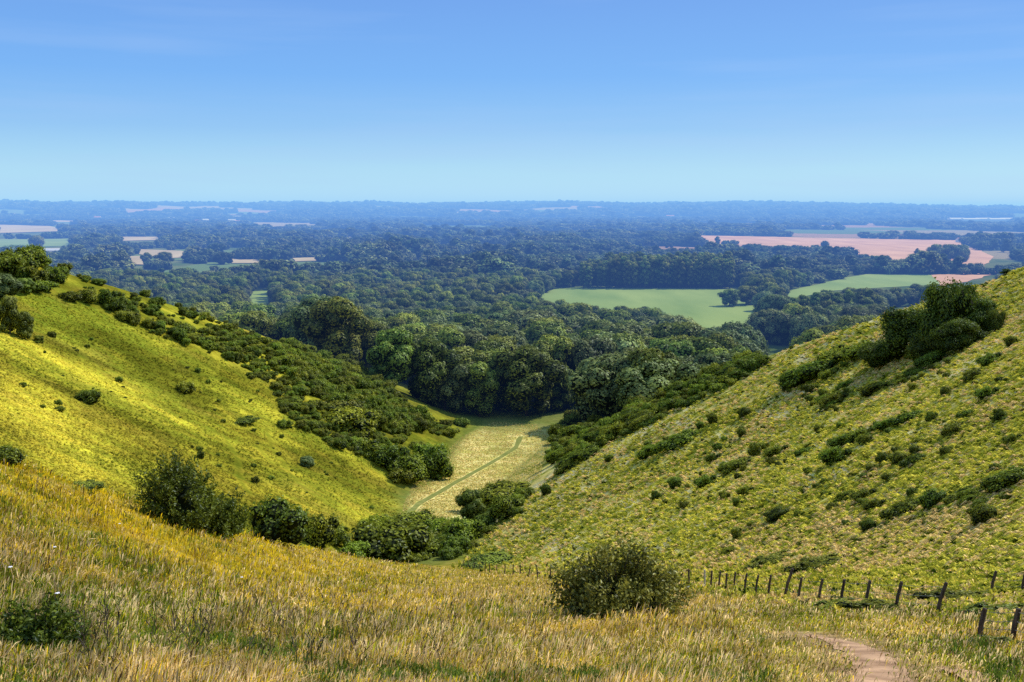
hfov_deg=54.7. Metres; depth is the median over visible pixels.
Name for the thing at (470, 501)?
bush
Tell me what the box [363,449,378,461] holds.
bush
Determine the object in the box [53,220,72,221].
stubble field
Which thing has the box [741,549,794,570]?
bramble bush
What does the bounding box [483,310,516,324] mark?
broadleaf tree
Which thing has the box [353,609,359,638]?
weed stalk
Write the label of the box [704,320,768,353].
broadleaf tree
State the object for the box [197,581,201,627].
weed stalk
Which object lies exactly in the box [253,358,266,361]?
bush
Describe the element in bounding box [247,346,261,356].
bush
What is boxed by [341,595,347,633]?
weed stalk
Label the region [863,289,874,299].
shelterbelt tree
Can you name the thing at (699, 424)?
bush
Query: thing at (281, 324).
broadleaf tree
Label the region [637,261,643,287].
plantation tree
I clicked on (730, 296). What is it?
broadleaf tree
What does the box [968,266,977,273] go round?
hedgerow tree
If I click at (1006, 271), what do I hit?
hedgerow tree
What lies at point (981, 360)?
bush
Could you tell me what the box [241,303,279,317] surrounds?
broadleaf tree
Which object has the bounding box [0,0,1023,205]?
sky
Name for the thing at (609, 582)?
thorn bush
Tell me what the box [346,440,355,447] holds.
bush
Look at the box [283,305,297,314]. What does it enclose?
broadleaf tree
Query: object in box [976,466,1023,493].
bush
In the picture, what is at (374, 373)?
bush
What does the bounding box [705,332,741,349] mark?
broadleaf tree
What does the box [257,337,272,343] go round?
bush
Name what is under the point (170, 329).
bush
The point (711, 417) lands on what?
bush
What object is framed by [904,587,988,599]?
bramble bush
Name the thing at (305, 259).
stubble field
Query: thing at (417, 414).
bush
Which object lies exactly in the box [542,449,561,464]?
bush
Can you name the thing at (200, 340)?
bush
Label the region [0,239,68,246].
pasture field
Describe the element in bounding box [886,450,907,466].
bush
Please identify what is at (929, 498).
bush
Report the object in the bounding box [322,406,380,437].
bush
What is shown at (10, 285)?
hillside tree
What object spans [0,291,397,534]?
hillside grass
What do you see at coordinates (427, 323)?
broadleaf tree
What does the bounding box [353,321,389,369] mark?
broadleaf tree
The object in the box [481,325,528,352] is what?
broadleaf tree
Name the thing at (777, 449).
bush
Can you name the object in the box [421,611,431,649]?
weed stalk
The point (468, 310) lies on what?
broadleaf tree
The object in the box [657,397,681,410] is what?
bush
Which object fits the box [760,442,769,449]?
bush
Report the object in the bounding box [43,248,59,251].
farm building
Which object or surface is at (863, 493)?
bush
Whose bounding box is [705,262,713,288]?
plantation tree
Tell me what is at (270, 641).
weed stalk
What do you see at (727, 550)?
bush
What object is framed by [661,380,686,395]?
bush
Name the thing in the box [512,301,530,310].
broadleaf tree
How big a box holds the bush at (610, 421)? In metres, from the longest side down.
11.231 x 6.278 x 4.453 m
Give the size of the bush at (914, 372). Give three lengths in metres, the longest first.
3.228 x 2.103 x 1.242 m
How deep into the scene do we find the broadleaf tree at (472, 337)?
503.67 m
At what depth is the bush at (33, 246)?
355.84 m
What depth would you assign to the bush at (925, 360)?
175.90 m
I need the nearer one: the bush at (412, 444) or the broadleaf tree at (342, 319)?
the bush at (412, 444)
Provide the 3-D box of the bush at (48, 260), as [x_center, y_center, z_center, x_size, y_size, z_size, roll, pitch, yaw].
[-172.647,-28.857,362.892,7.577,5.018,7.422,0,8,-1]
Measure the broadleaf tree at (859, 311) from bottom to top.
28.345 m
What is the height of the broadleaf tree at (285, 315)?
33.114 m
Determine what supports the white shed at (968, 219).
on the terrain at (540, 419)
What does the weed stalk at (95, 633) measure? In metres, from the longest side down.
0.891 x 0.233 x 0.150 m
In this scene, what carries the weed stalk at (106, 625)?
on the terrain at (540, 419)
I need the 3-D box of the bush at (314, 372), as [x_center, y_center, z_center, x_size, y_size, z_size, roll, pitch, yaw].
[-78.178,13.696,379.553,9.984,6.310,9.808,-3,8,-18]
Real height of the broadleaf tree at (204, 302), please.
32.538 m
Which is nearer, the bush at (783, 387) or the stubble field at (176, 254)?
the bush at (783, 387)
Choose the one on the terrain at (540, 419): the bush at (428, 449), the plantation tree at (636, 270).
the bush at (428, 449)
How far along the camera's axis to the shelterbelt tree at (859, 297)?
854.30 m
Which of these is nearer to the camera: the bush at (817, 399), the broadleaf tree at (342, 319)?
the bush at (817, 399)
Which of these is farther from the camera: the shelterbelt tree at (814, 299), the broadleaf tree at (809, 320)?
the shelterbelt tree at (814, 299)
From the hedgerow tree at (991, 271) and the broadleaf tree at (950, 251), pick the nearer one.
the hedgerow tree at (991, 271)
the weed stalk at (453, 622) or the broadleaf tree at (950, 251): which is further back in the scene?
the broadleaf tree at (950, 251)
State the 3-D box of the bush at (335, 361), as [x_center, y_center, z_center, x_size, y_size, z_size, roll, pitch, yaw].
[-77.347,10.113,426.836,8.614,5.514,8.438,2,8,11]
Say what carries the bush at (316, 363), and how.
on the terrain at (540, 419)
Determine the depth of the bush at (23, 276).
329.61 m
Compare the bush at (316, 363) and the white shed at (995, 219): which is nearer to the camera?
the bush at (316, 363)
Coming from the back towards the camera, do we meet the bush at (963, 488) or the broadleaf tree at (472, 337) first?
the broadleaf tree at (472, 337)
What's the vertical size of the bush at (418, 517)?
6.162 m
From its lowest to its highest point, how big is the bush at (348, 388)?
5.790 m
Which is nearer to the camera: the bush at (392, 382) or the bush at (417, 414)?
the bush at (417, 414)
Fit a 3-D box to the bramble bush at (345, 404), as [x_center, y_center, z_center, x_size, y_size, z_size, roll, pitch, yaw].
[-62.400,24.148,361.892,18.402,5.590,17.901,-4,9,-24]
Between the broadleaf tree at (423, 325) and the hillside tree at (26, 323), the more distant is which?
the broadleaf tree at (423, 325)
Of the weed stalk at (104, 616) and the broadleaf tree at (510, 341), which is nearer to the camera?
the weed stalk at (104, 616)
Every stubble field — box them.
[0,225,57,232]
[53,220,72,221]
[123,237,157,240]
[128,256,143,264]
[139,249,183,257]
[232,259,260,262]
[293,257,315,260]
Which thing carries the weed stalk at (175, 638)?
on the terrain at (540, 419)
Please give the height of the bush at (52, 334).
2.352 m
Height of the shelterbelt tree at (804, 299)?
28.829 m
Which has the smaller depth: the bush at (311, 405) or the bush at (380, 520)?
the bush at (380, 520)
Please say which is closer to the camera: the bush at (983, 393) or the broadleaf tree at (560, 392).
the bush at (983, 393)
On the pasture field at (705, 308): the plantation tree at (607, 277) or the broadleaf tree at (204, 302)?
the plantation tree at (607, 277)
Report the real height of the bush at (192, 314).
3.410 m
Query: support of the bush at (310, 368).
on the terrain at (540, 419)
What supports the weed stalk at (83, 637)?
on the terrain at (540, 419)
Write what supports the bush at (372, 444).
on the terrain at (540, 419)
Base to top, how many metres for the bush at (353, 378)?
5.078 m
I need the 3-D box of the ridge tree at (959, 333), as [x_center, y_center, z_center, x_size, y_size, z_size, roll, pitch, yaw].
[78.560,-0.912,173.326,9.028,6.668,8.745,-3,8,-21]
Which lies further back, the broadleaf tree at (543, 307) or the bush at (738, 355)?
the broadleaf tree at (543, 307)
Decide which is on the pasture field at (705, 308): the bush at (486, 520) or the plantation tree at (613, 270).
the plantation tree at (613, 270)
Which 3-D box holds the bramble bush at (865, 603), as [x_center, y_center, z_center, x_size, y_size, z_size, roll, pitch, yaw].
[13.115,9.569,35.596,3.498,0.480,2.398,1,-4,19]
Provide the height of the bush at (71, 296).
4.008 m
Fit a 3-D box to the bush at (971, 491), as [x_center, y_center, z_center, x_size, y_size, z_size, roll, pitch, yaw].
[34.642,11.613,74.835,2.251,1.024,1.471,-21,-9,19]
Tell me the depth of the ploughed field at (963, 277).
1381.67 m
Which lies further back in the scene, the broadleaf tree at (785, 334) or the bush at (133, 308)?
the broadleaf tree at (785, 334)
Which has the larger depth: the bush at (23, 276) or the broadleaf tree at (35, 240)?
the broadleaf tree at (35, 240)
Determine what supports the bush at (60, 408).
on the terrain at (540, 419)
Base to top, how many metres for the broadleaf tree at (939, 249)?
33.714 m
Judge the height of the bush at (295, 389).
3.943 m
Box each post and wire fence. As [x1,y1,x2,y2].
[463,561,947,612]
[977,607,1023,639]
[990,571,1023,589]
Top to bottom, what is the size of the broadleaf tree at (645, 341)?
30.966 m
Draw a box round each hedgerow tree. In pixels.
[933,268,941,273]
[941,265,951,273]
[948,264,957,273]
[956,267,969,274]
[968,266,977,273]
[976,265,988,273]
[983,267,995,274]
[994,264,1003,274]
[999,268,1010,274]
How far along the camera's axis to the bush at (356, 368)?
426.98 m
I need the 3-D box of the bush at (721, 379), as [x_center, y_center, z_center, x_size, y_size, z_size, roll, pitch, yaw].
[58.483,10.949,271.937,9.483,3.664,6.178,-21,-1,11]
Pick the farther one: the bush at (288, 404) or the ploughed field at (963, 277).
the ploughed field at (963, 277)
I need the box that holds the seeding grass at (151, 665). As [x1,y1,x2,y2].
[0,458,1023,681]
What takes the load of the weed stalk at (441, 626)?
on the terrain at (540, 419)
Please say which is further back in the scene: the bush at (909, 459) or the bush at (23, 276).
the bush at (23, 276)
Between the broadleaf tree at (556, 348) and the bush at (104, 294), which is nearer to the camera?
the bush at (104, 294)
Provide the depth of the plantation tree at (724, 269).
1199.71 m
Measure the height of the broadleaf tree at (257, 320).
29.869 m
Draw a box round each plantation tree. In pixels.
[591,268,595,287]
[594,267,597,287]
[597,263,606,287]
[605,261,611,287]
[605,268,609,287]
[610,257,620,287]
[614,261,622,287]
[620,256,626,287]
[630,262,637,287]
[632,261,638,287]
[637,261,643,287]
[639,258,651,287]
[648,256,654,287]
[653,257,665,287]
[664,263,671,287]
[682,257,691,287]
[686,263,695,288]
[691,261,696,287]
[694,257,704,287]
[702,257,710,287]
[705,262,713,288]
[710,261,722,288]
[715,258,723,273]
[722,263,729,287]
[725,260,734,288]
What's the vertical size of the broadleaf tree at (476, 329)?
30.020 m
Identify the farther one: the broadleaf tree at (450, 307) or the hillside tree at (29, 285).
the broadleaf tree at (450, 307)
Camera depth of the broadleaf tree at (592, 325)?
580.15 m
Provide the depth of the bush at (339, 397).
365.00 m
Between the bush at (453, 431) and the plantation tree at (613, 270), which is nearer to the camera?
the bush at (453, 431)
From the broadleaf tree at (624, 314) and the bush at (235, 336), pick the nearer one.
the bush at (235, 336)
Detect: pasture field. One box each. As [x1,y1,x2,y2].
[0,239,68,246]
[250,290,267,303]
[539,285,754,328]
[787,274,938,297]
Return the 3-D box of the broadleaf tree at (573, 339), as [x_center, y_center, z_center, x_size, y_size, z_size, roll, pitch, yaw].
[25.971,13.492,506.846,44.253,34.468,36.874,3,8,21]
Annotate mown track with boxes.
[406,436,522,514]
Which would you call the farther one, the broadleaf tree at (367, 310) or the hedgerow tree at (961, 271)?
the hedgerow tree at (961, 271)
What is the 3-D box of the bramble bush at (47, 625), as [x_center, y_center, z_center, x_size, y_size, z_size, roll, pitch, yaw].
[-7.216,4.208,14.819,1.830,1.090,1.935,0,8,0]
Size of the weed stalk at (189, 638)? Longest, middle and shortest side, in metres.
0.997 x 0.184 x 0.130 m
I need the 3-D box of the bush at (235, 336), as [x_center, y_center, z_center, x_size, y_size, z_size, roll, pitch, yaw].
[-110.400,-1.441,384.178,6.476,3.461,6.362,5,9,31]
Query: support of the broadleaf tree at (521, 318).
on the terrain at (540, 419)
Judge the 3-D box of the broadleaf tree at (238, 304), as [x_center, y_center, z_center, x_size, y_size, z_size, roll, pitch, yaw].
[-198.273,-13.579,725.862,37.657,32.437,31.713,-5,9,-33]
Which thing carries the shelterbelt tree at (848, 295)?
on the terrain at (540, 419)
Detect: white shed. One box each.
[960,218,978,220]
[986,218,1005,220]
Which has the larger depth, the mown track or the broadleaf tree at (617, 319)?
the broadleaf tree at (617, 319)
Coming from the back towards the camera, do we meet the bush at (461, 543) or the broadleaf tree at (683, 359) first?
the broadleaf tree at (683, 359)
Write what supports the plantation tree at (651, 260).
on the terrain at (540, 419)
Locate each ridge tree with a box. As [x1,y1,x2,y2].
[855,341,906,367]
[879,305,923,355]
[905,331,949,358]
[916,277,980,343]
[928,317,987,352]
[962,295,998,331]
[981,308,1007,331]
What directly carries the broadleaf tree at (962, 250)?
on the terrain at (540, 419)
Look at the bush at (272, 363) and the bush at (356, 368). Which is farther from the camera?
the bush at (356, 368)
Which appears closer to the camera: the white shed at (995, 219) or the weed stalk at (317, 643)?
the weed stalk at (317, 643)
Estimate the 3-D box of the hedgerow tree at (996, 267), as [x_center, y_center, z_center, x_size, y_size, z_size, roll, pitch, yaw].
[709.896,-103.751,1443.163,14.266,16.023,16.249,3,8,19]
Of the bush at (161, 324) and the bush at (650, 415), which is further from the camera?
the bush at (161, 324)
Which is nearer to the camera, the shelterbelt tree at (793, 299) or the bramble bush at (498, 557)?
the bramble bush at (498, 557)
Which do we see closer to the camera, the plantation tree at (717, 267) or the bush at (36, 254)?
the bush at (36, 254)
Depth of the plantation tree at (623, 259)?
1204.16 m
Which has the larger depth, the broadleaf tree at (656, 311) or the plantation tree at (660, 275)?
the plantation tree at (660, 275)
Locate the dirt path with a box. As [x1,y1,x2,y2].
[807,635,912,681]
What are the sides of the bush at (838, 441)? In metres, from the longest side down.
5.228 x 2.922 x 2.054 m
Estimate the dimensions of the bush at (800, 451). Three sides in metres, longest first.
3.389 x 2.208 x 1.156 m
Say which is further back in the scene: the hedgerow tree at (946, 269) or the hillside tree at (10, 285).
the hedgerow tree at (946, 269)
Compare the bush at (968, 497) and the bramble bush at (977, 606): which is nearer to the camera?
the bramble bush at (977, 606)
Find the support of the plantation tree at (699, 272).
on the terrain at (540, 419)
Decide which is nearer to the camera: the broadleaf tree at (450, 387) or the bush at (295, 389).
the bush at (295, 389)
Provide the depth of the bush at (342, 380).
387.27 m
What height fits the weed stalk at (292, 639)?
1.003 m
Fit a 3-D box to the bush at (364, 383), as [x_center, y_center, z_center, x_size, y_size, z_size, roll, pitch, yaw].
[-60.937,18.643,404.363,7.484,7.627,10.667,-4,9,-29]
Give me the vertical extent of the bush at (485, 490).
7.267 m
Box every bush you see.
[0,250,14,257]
[0,253,40,275]
[0,588,94,657]
[2,246,48,266]
[14,268,31,278]
[16,265,48,281]
[22,244,45,262]
[32,280,58,292]
[34,335,44,342]
[39,257,52,266]
[40,271,54,280]
[44,264,68,285]
[47,331,56,337]
[54,399,63,405]
[54,406,65,411]
[55,290,81,301]
[71,478,106,490]
[77,288,97,302]
[96,288,117,305]
[106,296,128,310]
[112,290,125,298]
[114,311,132,321]
[114,376,122,381]
[124,310,142,322]
[124,446,224,534]
[126,305,139,312]
[129,300,139,306]
[142,317,157,328]
[148,304,161,311]
[149,297,164,305]
[154,320,166,332]
[166,326,178,333]
[172,322,192,333]
[172,328,187,340]
[186,310,199,318]
[187,333,199,343]
[196,337,204,344]
[198,327,212,334]
[199,484,249,539]
[200,343,217,350]
[219,323,233,331]
[220,332,236,337]
[223,334,237,340]
[224,351,234,361]
[228,341,238,346]
[234,352,244,363]
[234,415,261,425]
[235,340,248,347]
[246,494,313,547]
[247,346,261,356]
[249,360,260,368]
[251,475,259,483]
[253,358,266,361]
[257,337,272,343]
[262,346,273,353]
[267,359,277,367]
[268,351,279,355]
[268,370,278,376]
[269,381,283,390]
[271,391,283,395]
[276,418,291,428]
[277,365,288,372]
[277,401,294,408]
[280,355,295,364]
[285,354,300,362]
[291,386,304,395]
[295,419,306,427]
[296,384,310,395]
[301,402,315,409]
[304,419,316,429]
[304,513,341,549]
[305,358,320,363]
[305,361,320,368]
[305,369,319,375]
[306,366,320,372]
[310,399,323,410]
[316,358,329,363]
[317,362,334,373]
[317,373,330,381]
[321,399,364,411]
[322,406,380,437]
[326,384,335,391]
[327,437,348,449]
[329,359,343,364]
[329,392,350,402]
[330,432,343,438]
[331,523,352,546]
[333,365,342,373]
[335,375,349,385]
[335,384,352,393]
[339,540,369,557]
[343,435,352,442]
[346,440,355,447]
[347,364,361,372]
[347,372,362,378]
[347,375,360,381]
[348,517,436,561]
[350,360,365,367]
[350,437,380,452]
[352,397,364,405]
[352,430,363,437]
[352,436,360,443]
[355,377,373,388]
[359,513,390,527]
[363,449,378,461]
[365,395,383,407]
[367,371,379,375]
[371,379,383,388]
[372,443,410,470]
[381,378,397,387]
[381,386,396,393]
[384,514,393,521]
[387,452,428,483]
[387,466,414,483]
[388,411,405,421]
[391,509,445,530]
[395,436,405,442]
[403,412,412,422]
[406,534,462,558]
[406,552,428,562]
[408,403,432,420]
[408,412,421,418]
[409,439,426,448]
[411,416,427,430]
[411,442,450,468]
[420,448,455,480]
[423,516,452,533]
[434,533,446,540]
[438,546,460,559]
[439,520,453,531]
[440,426,457,436]
[440,533,471,555]
[442,514,484,541]
[452,418,469,426]
[454,489,486,521]
[460,486,494,511]
[461,560,482,569]
[469,549,515,565]
[473,514,498,532]
[484,479,530,501]
[485,479,507,487]
[485,495,522,521]
[527,486,534,493]
[538,483,551,495]
[541,530,697,621]
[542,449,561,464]
[553,460,578,475]
[554,444,599,471]
[558,424,579,436]
[571,443,588,451]
[575,424,600,439]
[575,430,600,443]
[599,421,631,436]
[601,413,620,426]
[603,454,613,461]
[612,407,640,416]
[615,412,633,421]
[624,400,644,406]
[628,409,656,420]
[629,414,647,430]
[635,441,663,459]
[638,412,661,423]
[638,416,656,427]
[656,428,699,451]
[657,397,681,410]
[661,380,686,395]
[665,476,682,488]
[678,395,700,406]
[692,473,718,488]
[694,421,703,428]
[700,361,727,374]
[704,365,722,374]
[704,453,720,461]
[705,412,717,424]
[708,374,730,384]
[711,363,738,378]
[715,457,753,474]
[719,546,736,556]
[730,352,763,366]
[732,349,760,360]
[734,486,754,494]
[735,406,751,418]
[735,427,746,437]
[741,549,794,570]
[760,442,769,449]
[760,505,791,521]
[762,444,788,456]
[774,359,838,388]
[777,379,794,391]
[778,552,840,572]
[793,447,812,454]
[808,596,860,609]
[814,394,827,403]
[815,343,853,368]
[816,446,855,465]
[818,369,837,380]
[819,391,851,405]
[824,433,857,448]
[826,598,923,612]
[827,399,836,406]
[835,380,853,390]
[836,490,856,499]
[839,339,885,361]
[842,427,874,441]
[848,487,878,502]
[854,380,888,397]
[857,518,876,532]
[861,498,887,510]
[871,418,891,430]
[878,497,920,520]
[885,410,923,426]
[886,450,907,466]
[894,377,909,384]
[898,453,926,467]
[902,367,918,372]
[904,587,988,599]
[905,369,921,376]
[913,349,947,368]
[915,487,949,510]
[940,422,961,436]
[940,492,957,505]
[951,601,1023,614]
[954,485,974,492]
[954,487,982,499]
[955,409,973,417]
[956,492,979,504]
[961,633,1023,647]
[962,368,981,382]
[964,502,999,525]
[970,497,990,507]
[973,386,1001,400]
[975,350,1002,366]
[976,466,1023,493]
[1001,433,1023,445]
[1002,335,1018,346]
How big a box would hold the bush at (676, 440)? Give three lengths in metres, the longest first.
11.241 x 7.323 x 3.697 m
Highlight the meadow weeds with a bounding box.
[0,466,1023,681]
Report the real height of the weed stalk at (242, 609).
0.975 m
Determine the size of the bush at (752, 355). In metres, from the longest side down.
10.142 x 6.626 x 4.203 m
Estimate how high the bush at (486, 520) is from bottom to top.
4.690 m
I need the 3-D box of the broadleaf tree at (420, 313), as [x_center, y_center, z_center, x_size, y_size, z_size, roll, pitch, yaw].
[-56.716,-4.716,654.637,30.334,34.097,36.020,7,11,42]
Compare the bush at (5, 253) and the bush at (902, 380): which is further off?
the bush at (5, 253)
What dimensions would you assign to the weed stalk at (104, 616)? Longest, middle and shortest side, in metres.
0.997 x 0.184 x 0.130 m
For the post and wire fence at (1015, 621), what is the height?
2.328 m
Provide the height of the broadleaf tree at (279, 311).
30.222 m
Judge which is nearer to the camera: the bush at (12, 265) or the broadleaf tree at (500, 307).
the bush at (12, 265)
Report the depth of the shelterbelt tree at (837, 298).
836.52 m
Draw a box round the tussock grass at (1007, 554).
[451,267,1023,621]
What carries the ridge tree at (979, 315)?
on the terrain at (540, 419)
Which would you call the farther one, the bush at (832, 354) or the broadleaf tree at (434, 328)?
the broadleaf tree at (434, 328)
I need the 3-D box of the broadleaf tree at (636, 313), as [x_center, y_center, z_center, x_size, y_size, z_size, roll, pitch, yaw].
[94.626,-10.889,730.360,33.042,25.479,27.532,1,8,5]
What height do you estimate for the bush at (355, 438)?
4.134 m
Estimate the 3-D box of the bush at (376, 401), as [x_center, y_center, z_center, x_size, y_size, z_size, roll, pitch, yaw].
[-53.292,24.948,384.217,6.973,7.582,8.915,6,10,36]
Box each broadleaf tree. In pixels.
[28,235,44,246]
[140,252,152,262]
[153,252,174,264]
[189,300,211,306]
[206,302,230,311]
[212,310,225,315]
[226,308,243,316]
[229,310,280,338]
[230,300,256,309]
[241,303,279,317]
[257,303,285,308]
[270,306,283,315]
[274,312,293,337]
[275,311,291,340]
[280,301,298,307]
[282,294,353,358]
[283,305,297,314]
[300,295,373,360]
[349,299,367,309]
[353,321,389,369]
[363,308,382,315]
[363,309,396,319]
[367,316,392,321]
[379,307,391,312]
[385,317,418,329]
[389,309,404,313]
[391,324,429,335]
[392,311,420,323]
[403,321,425,328]
[406,332,430,382]
[407,307,428,311]
[413,308,445,318]
[413,362,469,410]
[418,320,463,330]
[418,326,471,349]
[419,314,452,324]
[425,323,458,334]
[436,329,490,351]
[441,305,458,312]
[442,310,454,315]
[446,312,482,322]
[449,346,489,409]
[452,313,486,330]
[456,305,479,313]
[459,360,500,416]
[461,326,484,332]
[471,338,508,352]
[473,306,490,316]
[477,318,495,331]
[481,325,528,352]
[481,349,512,410]
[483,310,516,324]
[485,334,522,353]
[488,321,519,330]
[489,301,512,313]
[494,344,567,415]
[498,309,559,329]
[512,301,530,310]
[520,316,575,333]
[523,319,566,344]
[529,327,564,339]
[530,336,579,345]
[532,305,556,312]
[532,333,574,403]
[548,365,574,410]
[554,303,580,319]
[556,313,611,330]
[565,334,619,372]
[570,319,623,335]
[572,302,595,315]
[575,331,647,352]
[578,327,608,338]
[591,322,655,338]
[592,308,602,316]
[595,347,649,417]
[597,309,631,319]
[604,315,623,322]
[612,331,643,351]
[616,319,647,328]
[624,307,639,311]
[624,315,656,322]
[628,309,648,317]
[638,313,704,329]
[640,336,658,346]
[642,338,672,348]
[643,307,665,317]
[649,321,699,339]
[667,334,694,342]
[677,355,698,367]
[683,337,723,358]
[684,321,702,330]
[690,351,740,368]
[695,328,768,355]
[697,347,737,355]
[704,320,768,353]
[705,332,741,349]
[717,289,739,305]
[723,345,748,352]
[738,285,756,303]
[743,309,791,344]
[753,294,793,313]
[779,318,792,342]
[783,303,814,317]
[788,311,830,341]
[804,305,833,317]
[826,304,842,312]
[827,315,845,324]
[834,306,879,317]
[851,304,868,310]
[868,305,888,315]
[926,244,944,255]
[942,244,956,258]
[954,244,970,261]
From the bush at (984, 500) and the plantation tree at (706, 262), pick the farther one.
the plantation tree at (706, 262)
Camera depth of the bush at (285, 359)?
383.90 m
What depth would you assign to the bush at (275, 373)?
362.78 m
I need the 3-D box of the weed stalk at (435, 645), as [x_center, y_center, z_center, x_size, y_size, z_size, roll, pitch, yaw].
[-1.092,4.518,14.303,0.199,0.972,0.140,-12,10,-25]
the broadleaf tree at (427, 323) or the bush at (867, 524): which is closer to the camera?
the bush at (867, 524)
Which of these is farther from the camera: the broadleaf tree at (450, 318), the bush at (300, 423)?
the broadleaf tree at (450, 318)
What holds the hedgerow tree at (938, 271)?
on the terrain at (540, 419)
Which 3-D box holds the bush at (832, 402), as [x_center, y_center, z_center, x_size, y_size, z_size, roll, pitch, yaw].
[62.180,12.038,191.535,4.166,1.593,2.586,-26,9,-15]
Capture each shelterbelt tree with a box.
[789,297,796,303]
[798,294,809,306]
[809,292,819,305]
[820,294,830,300]
[832,292,843,303]
[843,289,854,303]
[852,291,863,304]
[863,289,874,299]
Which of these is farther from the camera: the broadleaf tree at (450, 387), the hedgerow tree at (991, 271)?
the hedgerow tree at (991, 271)
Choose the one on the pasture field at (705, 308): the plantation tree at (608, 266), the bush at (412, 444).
the plantation tree at (608, 266)
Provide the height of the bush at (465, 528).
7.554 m
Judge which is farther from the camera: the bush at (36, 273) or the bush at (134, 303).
the bush at (134, 303)
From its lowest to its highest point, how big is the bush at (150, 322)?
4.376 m
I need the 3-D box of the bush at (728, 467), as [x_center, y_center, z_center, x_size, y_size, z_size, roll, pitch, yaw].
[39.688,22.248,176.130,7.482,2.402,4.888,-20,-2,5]
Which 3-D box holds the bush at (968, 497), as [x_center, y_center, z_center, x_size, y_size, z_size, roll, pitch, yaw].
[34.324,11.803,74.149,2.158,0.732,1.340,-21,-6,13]
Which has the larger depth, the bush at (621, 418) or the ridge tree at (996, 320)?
the bush at (621, 418)
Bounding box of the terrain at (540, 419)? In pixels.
[0,205,1023,681]
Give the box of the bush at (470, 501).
[454,489,486,521]
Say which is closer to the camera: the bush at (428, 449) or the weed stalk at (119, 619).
the weed stalk at (119, 619)
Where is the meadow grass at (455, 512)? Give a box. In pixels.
[399,421,549,517]
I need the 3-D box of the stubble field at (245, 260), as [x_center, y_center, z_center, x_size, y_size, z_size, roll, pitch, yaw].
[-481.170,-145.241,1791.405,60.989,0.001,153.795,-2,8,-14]
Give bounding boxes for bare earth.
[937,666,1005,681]
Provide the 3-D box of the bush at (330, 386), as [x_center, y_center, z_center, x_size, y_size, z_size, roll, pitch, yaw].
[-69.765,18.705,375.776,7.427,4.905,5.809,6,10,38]
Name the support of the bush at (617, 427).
on the terrain at (540, 419)
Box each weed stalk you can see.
[73,618,89,657]
[77,601,87,655]
[89,614,102,657]
[97,599,108,642]
[101,588,107,634]
[102,604,110,652]
[109,621,124,670]
[115,595,124,644]
[145,607,157,652]
[156,605,173,642]
[164,618,186,658]
[171,602,179,648]
[182,616,194,665]
[187,603,201,647]
[189,627,204,657]
[190,600,208,636]
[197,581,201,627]
[204,603,216,653]
[207,591,214,625]
[240,590,245,635]
[245,618,255,666]
[259,611,274,656]
[262,621,274,664]
[270,601,286,639]
[288,615,297,659]
[304,622,315,670]
[311,621,327,665]
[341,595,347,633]
[346,620,358,660]
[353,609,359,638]
[359,629,384,662]
[369,603,378,640]
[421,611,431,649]
[427,622,442,675]
[438,606,447,653]
[451,612,457,637]
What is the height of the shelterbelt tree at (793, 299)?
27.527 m
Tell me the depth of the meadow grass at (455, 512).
349.51 m
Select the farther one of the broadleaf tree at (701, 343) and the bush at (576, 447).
the broadleaf tree at (701, 343)
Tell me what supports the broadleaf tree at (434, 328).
on the terrain at (540, 419)
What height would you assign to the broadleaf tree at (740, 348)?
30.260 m
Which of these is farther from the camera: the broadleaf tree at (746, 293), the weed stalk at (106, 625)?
the broadleaf tree at (746, 293)
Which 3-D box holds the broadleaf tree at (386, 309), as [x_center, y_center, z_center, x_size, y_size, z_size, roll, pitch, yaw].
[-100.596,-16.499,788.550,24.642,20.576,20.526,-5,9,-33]
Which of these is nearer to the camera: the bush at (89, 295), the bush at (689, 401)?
the bush at (689, 401)
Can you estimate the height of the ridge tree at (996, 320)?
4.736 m
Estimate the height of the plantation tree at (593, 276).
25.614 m
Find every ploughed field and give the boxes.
[701,235,992,263]
[932,273,993,284]
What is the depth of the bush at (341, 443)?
320.08 m
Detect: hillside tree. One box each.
[0,273,23,297]
[0,294,19,333]
[15,311,33,339]
[17,278,35,292]
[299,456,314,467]
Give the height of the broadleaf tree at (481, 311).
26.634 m
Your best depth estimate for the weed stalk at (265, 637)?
14.86 m
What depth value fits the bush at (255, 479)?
242.02 m
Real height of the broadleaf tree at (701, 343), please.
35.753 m

